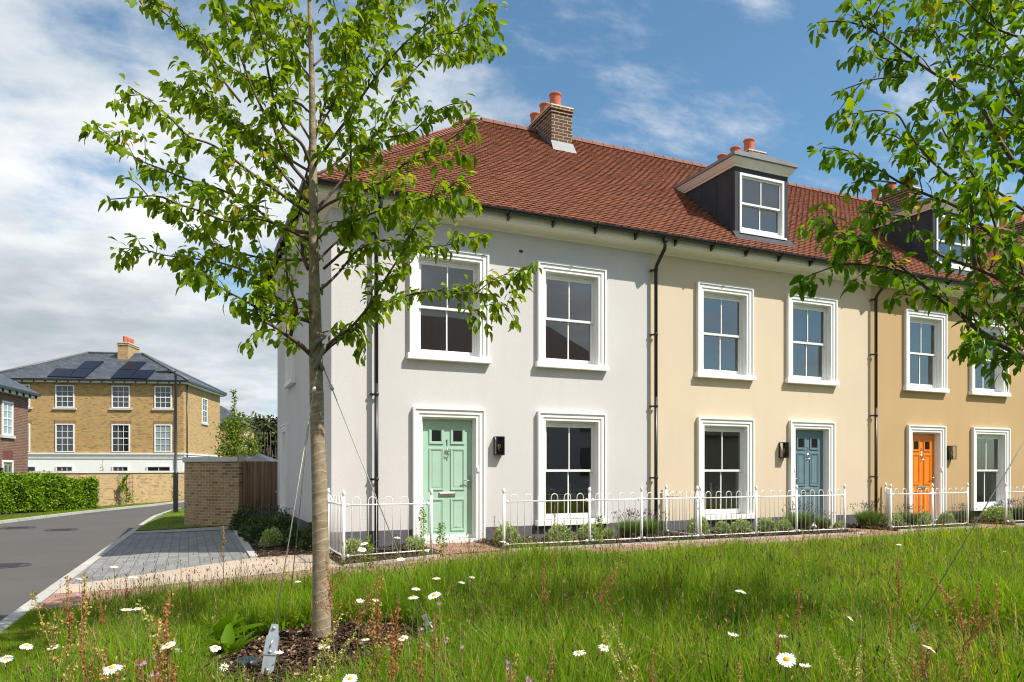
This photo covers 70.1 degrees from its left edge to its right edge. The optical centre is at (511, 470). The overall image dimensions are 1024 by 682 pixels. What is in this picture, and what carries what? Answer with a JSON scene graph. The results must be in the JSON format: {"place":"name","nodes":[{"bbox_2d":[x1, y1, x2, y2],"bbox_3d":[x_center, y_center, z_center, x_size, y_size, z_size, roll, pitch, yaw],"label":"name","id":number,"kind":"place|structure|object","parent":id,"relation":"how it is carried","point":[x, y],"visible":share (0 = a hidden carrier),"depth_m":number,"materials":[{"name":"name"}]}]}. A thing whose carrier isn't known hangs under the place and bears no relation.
{"place":"outdoors","nodes":[
{"label":"outdoors","id":0,"kind":"place"},
{"bbox_2d":[0,502,183,620],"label":"road","id":1,"kind":"structure","parent":0,"point":[51,557],"depth_m":16.09,"materials":[{"name":"grey asphalt"}]},
{"bbox_2d":[0,507,183,632],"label":"kerb","id":2,"kind":"structure","parent":1,"relation":"on","point":[47,593],"depth_m":9.84,"materials":[{"name":"grey concrete"}]},
{"bbox_2d":[0,500,183,523],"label":"kerb","id":3,"kind":"structure","parent":1,"relation":"on","point":[56,515],"depth_m":28.15,"materials":[{"name":"grey concrete"}]},
{"bbox_2d":[0,499,223,530],"bbox_3d":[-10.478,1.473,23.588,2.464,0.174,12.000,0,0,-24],"label":"verge lawn","id":4,"kind":"structure","parent":0,"point":[165,521],"depth_m":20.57,"materials":[{"name":"green plant"}]},
{"bbox_2d":[155,370,177,512],"bbox_3d":[-12.553,-0.936,26.600,0.765,5.390,0.240,0,0,0],"label":"street lamp","id":5,"kind":"object","parent":4,"relation":"on","point":[175,491],"visible":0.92,"depth_m":26.56,"materials":[{"name":"black metal"}]},
{"bbox_2d":[182,457,245,531],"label":"garden wall","id":6,"kind":"structure","parent":4,"relation":"on","point":[213,491],"depth_m":18.86,"materials":[{"name":"brick"}]},
{"bbox_2d":[243,461,276,522],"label":"wooden gate","id":7,"kind":"structure","parent":6,"relation":"attached to","point":[259,482],"depth_m":18.81,"materials":[{"name":"wood"}]},
{"bbox_2d":[65,530,249,584],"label":"driveway","id":8,"kind":"structure","parent":0,"point":[147,548],"depth_m":12.98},
{"bbox_2d":[133,526,229,532],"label":"footway","id":9,"kind":"structure","parent":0,"point":[194,529],"depth_m":18.22,"materials":[{"name":"grey concrete"}]},
{"bbox_2d":[54,554,342,593],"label":"slab path","id":10,"kind":"structure","parent":0,"point":[175,573],"depth_m":10.26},
{"bbox_2d":[238,528,311,555],"bbox_3d":[-5.017,1.360,15.085,1.076,0.100,7.780,0,0,-24],"label":"planting bed","id":11,"kind":"object","parent":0,"point":[285,550],"visible":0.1,"depth_m":12.17,"materials":[{"name":"brown soil"}]},
{"bbox_2d":[227,504,256,530],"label":"shrub","id":12,"kind":"object","parent":11,"relation":"on","point":[239,515],"visible":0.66,"depth_m":16.89,"materials":[{"name":"green plant"}]},
{"bbox_2d":[242,522,266,542],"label":"shrub","id":13,"kind":"object","parent":11,"relation":"on","point":[249,533],"visible":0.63,"depth_m":14.09,"materials":[{"name":"green plant"}]},
{"bbox_2d":[258,526,286,547],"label":"shrub","id":14,"kind":"object","parent":11,"relation":"on","point":[275,534],"visible":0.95,"depth_m":12.85,"materials":[{"name":"green plant"}]},
{"bbox_2d":[266,511,299,540],"bbox_3d":[-4.427,1.083,14.125,0.698,0.603,0.694,0,0,44],"label":"shrub","id":15,"kind":"object","parent":11,"relation":"on","point":[275,521],"visible":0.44,"depth_m":14.01,"materials":[{"name":"green plant"}]},
{"bbox_2d":[280,526,302,545],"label":"shrub","id":16,"kind":"object","parent":11,"relation":"on","point":[285,533],"visible":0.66,"depth_m":12.95,"materials":[{"name":"green plant"}]},
{"bbox_2d":[299,522,311,550],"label":"shrub","id":17,"kind":"object","parent":11,"relation":"on","point":[305,537],"visible":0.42,"depth_m":12.25,"materials":[{"name":"green plant"}]},
{"bbox_2d":[237,518,1023,563],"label":"bark chips","id":18,"kind":"object","parent":11,"relation":"on","point":[266,548],"visible":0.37,"depth_m":12.70,"materials":[{"name":"brown wood"}]},
{"bbox_2d":[62,528,507,593],"bbox_3d":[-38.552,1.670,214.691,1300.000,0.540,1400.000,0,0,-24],"label":"ground","id":19,"kind":"structure","parent":0,"point":[233,577],"depth_m":12.57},
{"bbox_2d":[0,373,40,475],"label":"brick house","id":20,"kind":"structure","parent":19,"relation":"on","point":[15,396],"depth_m":34.48,"materials":[{"name":"red brick"}]},
{"bbox_2d":[0,400,15,438],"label":"window","id":21,"kind":"structure","parent":20,"relation":"in","point":[7,407],"depth_m":33.82,"materials":[{"name":"white paint"}]},
{"bbox_2d":[0,336,226,471],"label":"brick house","id":22,"kind":"structure","parent":19,"relation":"on","point":[91,411],"depth_m":49.61,"materials":[{"name":"yellow brick"}]},
{"bbox_2d":[52,385,76,409],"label":"window","id":23,"kind":"structure","parent":22,"relation":"in","point":[64,394],"depth_m":49.16,"materials":[{"name":"white paint"}]},
{"bbox_2d":[55,424,73,451],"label":"window","id":24,"kind":"structure","parent":22,"relation":"in","point":[64,433],"depth_m":49.16,"materials":[{"name":"white paint"}]},
{"bbox_2d":[109,385,131,409],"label":"window","id":25,"kind":"structure","parent":22,"relation":"in","point":[120,395],"depth_m":49.54,"materials":[{"name":"white paint"}]},
{"bbox_2d":[111,424,129,451],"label":"window","id":26,"kind":"structure","parent":22,"relation":"in","point":[120,433],"depth_m":49.54,"materials":[{"name":"glass"}]},
{"bbox_2d":[152,386,173,409],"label":"window","id":27,"kind":"structure","parent":22,"relation":"in","point":[162,394],"depth_m":49.84,"materials":[{"name":"white paint"}]},
{"bbox_2d":[154,424,171,451],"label":"window","id":28,"kind":"structure","parent":22,"relation":"in","point":[162,432],"depth_m":49.84,"materials":[{"name":"white paint"}]},
{"bbox_2d":[202,389,263,456],"bbox_3d":[-11.503,-0.916,29.974,2.552,4.895,2.224,0,0,-24],"label":"young tree","id":29,"kind":"object","parent":19,"relation":"on","point":[232,434],"visible":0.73,"depth_m":29.68,"materials":[{"name":"green plant"}]},
{"bbox_2d":[220,406,256,456],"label":"brick house","id":30,"kind":"structure","parent":19,"relation":"on","point":[224,413],"depth_m":67.07,"materials":[{"name":"stone"}]},
{"bbox_2d":[233,417,263,456],"bbox_3d":[-9.908,-0.238,26.965,1.558,3.482,1.338,0,0,-24],"label":"young tree","id":31,"kind":"object","parent":19,"relation":"on","point":[251,448],"visible":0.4,"depth_m":26.96,"materials":[{"name":"green plant"}]},
{"bbox_2d":[237,411,276,459],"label":"woodland","id":32,"kind":"object","parent":19,"relation":"on","point":[265,431],"visible":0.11,"depth_m":106.83,"materials":[{"name":"green plant"}]},
{"bbox_2d":[328,488,432,559],"bbox_3d":[-2.058,0.909,11.257,1.366,1.263,1.276,0,0,-24],"label":"railing","id":33,"kind":"object","parent":19,"relation":"on","point":[342,505],"visible":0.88,"depth_m":10.77,"materials":[{"name":"white metal"}]},
{"bbox_2d":[257,91,664,552],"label":"terraced house","id":34,"kind":"structure","parent":19,"relation":"on","point":[454,413],"depth_m":13.07,"materials":[{"name":"paint"}]},
{"bbox_2d":[278,423,288,513],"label":"window","id":35,"kind":"structure","parent":34,"relation":"in","point":[284,429],"depth_m":17.28,"materials":[{"name":"white paint"}]},
{"bbox_2d":[284,293,295,388],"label":"window","id":36,"kind":"structure","parent":34,"relation":"in","point":[290,361],"depth_m":16.38,"materials":[{"name":"white paint"}]},
{"bbox_2d":[423,419,471,538],"bbox_3d":[-1.115,0.150,12.532,0.910,2.040,0.118,0,0,-24],"label":"door","id":37,"kind":"structure","parent":34,"relation":"in","point":[447,444],"depth_m":12.55,"materials":[{"name":"green paint"}]},
{"bbox_2d":[406,247,491,363],"bbox_3d":[-1.086,-2.803,12.481,1.500,1.905,0.275,0,0,-24],"label":"window","id":38,"kind":"structure","parent":34,"relation":"in","point":[478,263],"depth_m":12.50,"materials":[{"name":"white paint"}]},
{"bbox_2d":[535,411,608,525],"bbox_3d":[1.079,-0.030,13.445,1.500,2.060,0.275,0,0,-24],"label":"window","id":39,"kind":"structure","parent":34,"relation":"in","point":[597,422],"depth_m":13.51,"materials":[{"name":"white paint"}]},
{"bbox_2d":[535,260,608,371],"bbox_3d":[1.079,-2.803,13.445,1.500,1.905,0.275,0,0,-24],"label":"window","id":40,"kind":"structure","parent":34,"relation":"in","point":[595,277],"depth_m":13.50,"materials":[{"name":"white paint"}]},
{"bbox_2d":[502,484,845,546],"bbox_3d":[3.282,0.859,13.119,7.556,1.162,0.065,0,0,-25],"label":"railing","id":41,"kind":"object","parent":19,"relation":"on","point":[701,497],"visible":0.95,"depth_m":12.83,"materials":[{"name":"white metal"}]},
{"bbox_2d":[665,485,698,537],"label":"gate","id":42,"kind":"structure","parent":19,"relation":"on","point":[697,512],"depth_m":13.60,"materials":[{"name":"white metal"}]},
{"bbox_2d":[572,136,889,535],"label":"terraced house","id":43,"kind":"structure","parent":19,"relation":"on","point":[759,377],"depth_m":15.39,"materials":[{"name":"paint"}]},
{"bbox_2d":[695,417,754,519],"bbox_3d":[4.322,-0.030,14.889,1.500,2.060,0.275,0,0,-24],"label":"window","id":44,"kind":"structure","parent":43,"relation":"in","point":[745,427],"depth_m":15.02,"materials":[{"name":"white paint"}]},
{"bbox_2d":[694,281,755,380],"bbox_3d":[4.304,-2.803,14.880,1.500,1.905,0.275,0,0,-24],"label":"window","id":45,"kind":"structure","parent":43,"relation":"in","point":[743,295],"depth_m":14.96,"materials":[{"name":"white paint"}]},
{"bbox_2d":[796,430,822,519],"bbox_3d":[6.440,0.150,15.896,0.910,2.040,0.118,0,0,-24],"label":"door","id":46,"kind":"structure","parent":43,"relation":"in","point":[809,443],"depth_m":15.93,"materials":[{"name":"blue paint"}]},
{"bbox_2d":[785,293,839,385],"bbox_3d":[6.460,-2.803,15.840,1.500,1.905,0.275,0,0,-24],"label":"window","id":47,"kind":"structure","parent":43,"relation":"in","point":[829,306],"depth_m":15.94,"materials":[{"name":"white paint"}]},
{"bbox_2d":[788,176,1023,530],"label":"terraced house","id":48,"kind":"structure","parent":19,"relation":"on","point":[940,421],"depth_m":17.65,"materials":[{"name":"paint"}]},
{"bbox_2d":[913,433,934,516],"bbox_3d":[9.747,0.150,17.368,0.910,2.040,0.118,0,0,-24],"label":"door","id":49,"kind":"structure","parent":48,"relation":"in","point":[923,444],"depth_m":17.39,"materials":[{"name":"orange paint"}]},
{"bbox_2d":[903,308,949,392],"bbox_3d":[9.748,-2.803,17.305,1.500,1.905,0.275,0,0,-24],"label":"window","id":50,"kind":"structure","parent":48,"relation":"in","point":[939,321],"depth_m":17.43,"materials":[{"name":"white paint"}]},
{"bbox_2d":[968,317,1010,396],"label":"window","id":51,"kind":"structure","parent":48,"relation":"in","point":[1000,389],"depth_m":18.35,"materials":[{"name":"white paint"}]},
{"bbox_2d":[970,427,1011,510],"bbox_3d":[11.923,-0.030,18.273,1.500,2.060,0.275,0,0,-24],"label":"window","id":52,"kind":"structure","parent":48,"relation":"in","point":[1002,436],"depth_m":18.43,"materials":[{"name":"white paint"}]},
{"bbox_2d":[884,482,968,530],"bbox_3d":[8.764,0.859,16.136,2.586,1.162,1.186,0,0,-24],"label":"railing","id":53,"kind":"object","parent":19,"relation":"on","point":[888,494],"visible":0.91,"depth_m":15.70,"materials":[{"name":"white metal"}]},
{"bbox_2d":[975,211,1023,276],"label":"roof","id":54,"kind":"structure","parent":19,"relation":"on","point":[1018,224],"depth_m":23.98,"materials":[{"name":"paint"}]},
{"bbox_2d":[1005,483,1023,524],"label":"railing","id":55,"kind":"object","parent":19,"relation":"on","point":[1012,491],"visible":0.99,"depth_m":16.83,"materials":[{"name":"white metal"}]},
{"bbox_2d":[329,545,440,564],"bbox_3d":[-1.989,1.285,11.164,1.480,0.101,1.583,0,0,-24],"label":"planting bed","id":56,"kind":"object","parent":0,"point":[382,556],"visible":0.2,"depth_m":10.87,"materials":[{"name":"brown soil"}]},
{"bbox_2d":[339,536,363,558],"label":"shrub","id":57,"kind":"object","parent":56,"relation":"on","point":[348,545],"visible":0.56,"depth_m":10.96,"materials":[{"name":"green plant"}]},
{"bbox_2d":[424,542,504,553],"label":"footpath","id":58,"kind":"structure","parent":0,"point":[457,548],"depth_m":11.69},
{"bbox_2d":[0,514,1023,681],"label":"lawn","id":59,"kind":"structure","parent":0,"point":[303,629],"depth_m":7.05,"materials":[{"name":"green plant"}]},
{"bbox_2d":[30,589,85,681],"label":"sorrel","id":60,"kind":"object","parent":59,"relation":"on","point":[50,633],"visible":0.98,"depth_m":3.37,"materials":[{"name":"plant"}]},
{"bbox_2d":[61,576,75,681],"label":"sorrel","id":61,"kind":"object","parent":59,"relation":"on","point":[69,623],"visible":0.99,"depth_m":3.60,"materials":[{"name":"brown plant"}]},
{"bbox_2d":[73,570,97,681],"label":"sorrel","id":62,"kind":"object","parent":59,"relation":"on","point":[84,625],"visible":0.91,"depth_m":3.49,"materials":[{"name":"brown plant"}]},
{"bbox_2d":[78,0,541,639],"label":"cherry tree","id":63,"kind":"object","parent":59,"relation":"on","point":[352,228],"visible":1,"depth_m":5.81,"materials":[{"name":"green plant"}]},
{"bbox_2d":[261,369,317,673],"bbox_3d":[-1.617,0.324,5.341,0.092,2.246,0.915,0,0,5],"label":"guy wire","id":64,"kind":"object","parent":63,"relation":"attached to","point":[271,647],"visible":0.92,"depth_m":5.00,"materials":[{"name":"metal"}]},
{"bbox_2d":[323,367,433,637],"bbox_3d":[-1.036,0.301,5.763,0.946,2.248,0.027,0,0,6],"label":"guy wire","id":65,"kind":"object","parent":63,"relation":"attached to","point":[423,615],"visible":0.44,"depth_m":5.76,"materials":[{"name":"metal"}]},
{"bbox_2d":[0,0,1023,420],"label":"sky","id":66,"kind":"structure","parent":0,"point":[688,80],"materials":[{"name":"blue"}]},
{"bbox_2d":[32,525,1022,610],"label":"brick path","id":67,"kind":"structure","parent":0,"point":[50,601],"depth_m":9.83,"materials":[{"name":"brick"}]},
{"bbox_2d":[233,523,1023,566],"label":"path edging","id":68,"kind":"object","parent":67,"relation":"on","point":[249,550],"visible":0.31,"depth_m":12.63,"materials":[{"name":"concrete"}]},
{"bbox_2d":[476,528,850,548],"bbox_3d":[3.129,1.225,13.486,7.640,0.039,1.503,0,0,-24],"label":"planting bed","id":69,"kind":"object","parent":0,"point":[632,541],"visible":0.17,"depth_m":12.77,"materials":[{"name":"brown soil"}]},
{"bbox_2d":[492,521,522,544],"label":"shrub","id":70,"kind":"object","parent":69,"relation":"on","point":[498,531],"visible":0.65,"depth_m":12.13,"materials":[{"name":"green plant"}]},
{"bbox_2d":[545,523,575,541],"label":"shrub","id":71,"kind":"object","parent":69,"relation":"on","point":[560,530],"visible":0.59,"depth_m":12.39,"materials":[{"name":"green plant"}]},
{"bbox_2d":[574,523,602,539],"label":"shrub","id":72,"kind":"object","parent":69,"relation":"on","point":[579,532],"visible":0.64,"depth_m":12.65,"materials":[{"name":"green plant"}]},
{"bbox_2d":[611,508,649,536],"bbox_3d":[2.142,0.946,13.227,0.741,0.553,0.683,0,0,17],"label":"lavender","id":73,"kind":"object","parent":69,"relation":"on","point":[627,528],"visible":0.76,"depth_m":13.12,"materials":[{"name":"green plant"}]},
{"bbox_2d":[634,507,668,535],"bbox_3d":[2.538,0.957,13.506,0.742,0.532,0.683,0,0,-1],"label":"lavender","id":74,"kind":"object","parent":69,"relation":"on","point":[647,527],"visible":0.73,"depth_m":13.40,"materials":[{"name":"green plant"}]},
{"bbox_2d":[780,500,818,529],"bbox_3d":[5.931,0.917,15.021,0.846,0.612,0.869,0,0,-16],"label":"lavender","id":75,"kind":"object","parent":69,"relation":"on","point":[801,520],"visible":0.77,"depth_m":14.91,"materials":[{"name":"green plant"}]},
{"bbox_2d":[846,524,975,529],"bbox_3d":[8.793,1.225,16.057,2.720,0.040,1.413,0,0,-24],"label":"planting bed","id":76,"kind":"object","parent":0,"point":[895,528],"visible":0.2,"depth_m":15.80,"materials":[{"name":"brown soil"}]},
{"bbox_2d":[850,500,885,526],"bbox_3d":[7.754,0.930,15.904,0.764,0.585,0.830,0,0,17],"label":"lavender","id":77,"kind":"object","parent":76,"relation":"on","point":[861,518],"visible":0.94,"depth_m":15.79,"materials":[{"name":"green plant"}]},
{"bbox_2d":[947,504,980,521],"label":"lavender","id":78,"kind":"object","parent":76,"relation":"on","point":[972,515],"visible":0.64,"depth_m":17.07,"materials":[{"name":"green plant"}]},
{"bbox_2d":[971,519,1022,523],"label":"planting bed","id":79,"kind":"object","parent":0,"point":[995,522],"visible":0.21,"depth_m":17.23,"materials":[{"name":"brown soil"}]},
{"bbox_2d":[980,504,1011,523],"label":"shrub","id":80,"kind":"object","parent":79,"relation":"on","point":[994,509],"visible":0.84,"depth_m":17.32,"materials":[{"name":"green plant"}]},
{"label":"meadow ground","id":81,"kind":"structure","parent":0,"visible":0},
{"bbox_2d":[91,631,129,681],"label":"sorrel","id":82,"kind":"object","parent":81,"relation":"on","point":[100,651],"visible":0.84,"depth_m":2.76,"materials":[{"name":"yellow plant"}]},
{"bbox_2d":[137,599,166,681],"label":"sorrel","id":83,"kind":"object","parent":81,"relation":"on","point":[155,641],"visible":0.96,"depth_m":3.06,"materials":[{"name":"plant"}]},
{"bbox_2d":[150,618,166,681],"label":"sorrel","id":84,"kind":"object","parent":81,"relation":"on","point":[158,666],"visible":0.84,"depth_m":3.10,"materials":[{"name":"brown plant"}]},
{"bbox_2d":[151,590,175,677],"bbox_3d":[-1.536,1.000,3.217,0.094,0.942,0.162,0,0,-28],"label":"sorrel","id":85,"kind":"object","parent":81,"relation":"on","point":[168,604],"visible":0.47,"depth_m":3.24,"materials":[{"name":"brown plant"}]},
{"bbox_2d":[152,605,179,681],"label":"sorrel","id":86,"kind":"object","parent":81,"relation":"on","point":[171,678],"visible":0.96,"depth_m":3.00,"materials":[{"name":"brown plant"}]},
{"bbox_2d":[202,618,438,681],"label":"bark chips","id":87,"kind":"object","parent":81,"relation":"on","point":[290,643],"visible":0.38,"depth_m":5.58,"materials":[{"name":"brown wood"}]},
{"bbox_2d":[189,612,263,644],"bbox_3d":[-2.298,1.287,5.970,0.599,0.317,0.432,0,0,10],"label":"dock plant","id":88,"kind":"object","parent":87,"relation":"on","point":[222,623],"visible":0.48,"depth_m":5.87,"materials":[{"name":"green plant"}]},
{"bbox_2d":[209,622,258,654],"bbox_3d":[-2.119,1.322,5.586,0.328,0.233,0.366,0,0,13],"label":"dock plant","id":89,"kind":"object","parent":87,"relation":"on","point":[227,638],"visible":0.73,"depth_m":5.63,"materials":[{"name":"green plant"}]},
{"bbox_2d":[310,613,342,681],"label":"sorrel","id":90,"kind":"object","parent":81,"relation":"on","point":[327,644],"visible":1,"depth_m":3.24,"materials":[{"name":"plant"}]},
{"bbox_2d":[365,602,386,681],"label":"sorrel","id":91,"kind":"object","parent":81,"relation":"on","point":[373,647],"visible":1,"depth_m":3.40,"materials":[{"name":"brown plant"}]},
{"bbox_2d":[367,576,388,680],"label":"sorrel","id":92,"kind":"object","parent":81,"relation":"on","point":[377,619],"visible":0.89,"depth_m":3.63,"materials":[{"name":"brown plant"}]},
{"bbox_2d":[379,596,406,681],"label":"sorrel","id":93,"kind":"object","parent":81,"relation":"on","point":[397,616],"visible":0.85,"depth_m":3.37,"materials":[{"name":"brown plant"}]},
{"bbox_2d":[387,610,399,681],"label":"sorrel","id":94,"kind":"object","parent":81,"relation":"on","point":[392,669],"visible":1,"depth_m":3.30,"materials":[{"name":"brown plant"}]},
{"bbox_2d":[591,555,624,644],"bbox_3d":[0.605,0.935,4.620,0.182,0.784,0.256,0,0,41],"label":"sorrel","id":95,"kind":"object","parent":81,"relation":"on","point":[609,582],"visible":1,"depth_m":4.62,"materials":[{"name":"brown plant"}]},
{"bbox_2d":[609,620,639,681],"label":"sorrel","id":96,"kind":"object","parent":81,"relation":"on","point":[624,654],"visible":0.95,"depth_m":3.16,"materials":[{"name":"green plant"}]},
{"bbox_2d":[776,652,795,681],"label":"daisy","id":97,"kind":"object","parent":81,"relation":"on","point":[786,657],"visible":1,"depth_m":2.16,"materials":[{"name":"white plant"}]},
{"bbox_2d":[789,0,1023,391],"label":"cherry tree","id":98,"kind":"object","parent":81,"relation":"on","point":[987,206],"visible":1,"depth_m":4.67,"materials":[{"name":"green plant"}]},
{"bbox_2d":[908,442,1023,633],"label":"guy wire","id":99,"kind":"object","parent":98,"relation":"attached to","point":[967,536],"visible":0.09,"depth_m":4.80,"materials":[{"name":"metal"}]},
{"bbox_2d":[924,564,981,678],"bbox_3d":[2.146,0.855,3.534,0.261,0.798,0.185,0,0,-4],"label":"sorrel","id":100,"kind":"object","parent":81,"relation":"on","point":[959,617],"visible":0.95,"depth_m":3.53,"materials":[{"name":"brown plant"}]},
{"bbox_2d":[945,607,995,681],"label":"sorrel","id":101,"kind":"object","parent":81,"relation":"on","point":[971,635],"visible":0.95,"depth_m":3.36,"materials":[{"name":"brown plant"}]},
{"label":"tree mulch","id":102,"kind":"structure","parent":81,"relation":"on","visible":0},
{"bbox_2d":[216,651,386,681],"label":"bark chips","id":103,"kind":"object","parent":102,"relation":"on","point":[289,673],"visible":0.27,"depth_m":4.89,"materials":[{"name":"brown wood"}]},
{"bbox_2d":[315,557,356,671],"bbox_3d":[-1.098,0.967,4.473,0.286,0.872,0.203,0,0,37],"label":"sorrel","id":104,"kind":"object","parent":102,"relation":"on","point":[330,591],"visible":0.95,"depth_m":4.46,"materials":[{"name":"brown plant"}]},
{"bbox_2d":[346,571,381,671],"bbox_3d":[-0.858,0.998,4.248,0.186,0.801,0.262,0,0,15],"label":"sorrel","id":105,"kind":"object","parent":102,"relation":"on","point":[359,618],"visible":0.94,"depth_m":4.25,"materials":[{"name":"brown plant"}]},
{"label":"far verge lawn","id":106,"kind":"structure","parent":0,"visible":0},
{"bbox_2d":[0,470,77,513],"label":"hedge","id":107,"kind":"object","parent":106,"relation":"on","point":[29,492],"visible":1,"depth_m":28.18,"materials":[{"name":"green plant"}]},
{"bbox_2d":[68,476,99,508],"bbox_3d":[-18.168,0.973,30.791,1.397,1.524,1.238,0,0,35],"label":"hedge","id":108,"kind":"object","parent":106,"relation":"on","point":[86,494],"visible":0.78,"depth_m":30.64,"materials":[{"name":"green plant"}]},
{"bbox_2d":[29,471,183,505],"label":"garden wall","id":109,"kind":"structure","parent":106,"relation":"on","point":[152,486],"depth_m":35.94,"materials":[{"name":"yellow brick"}]},
{"bbox_2d":[118,473,136,504],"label":"climbing plant","id":110,"kind":"object","parent":106,"relation":"on","point":[123,486],"visible":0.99,"depth_m":34.69,"materials":[{"name":"green plant"}]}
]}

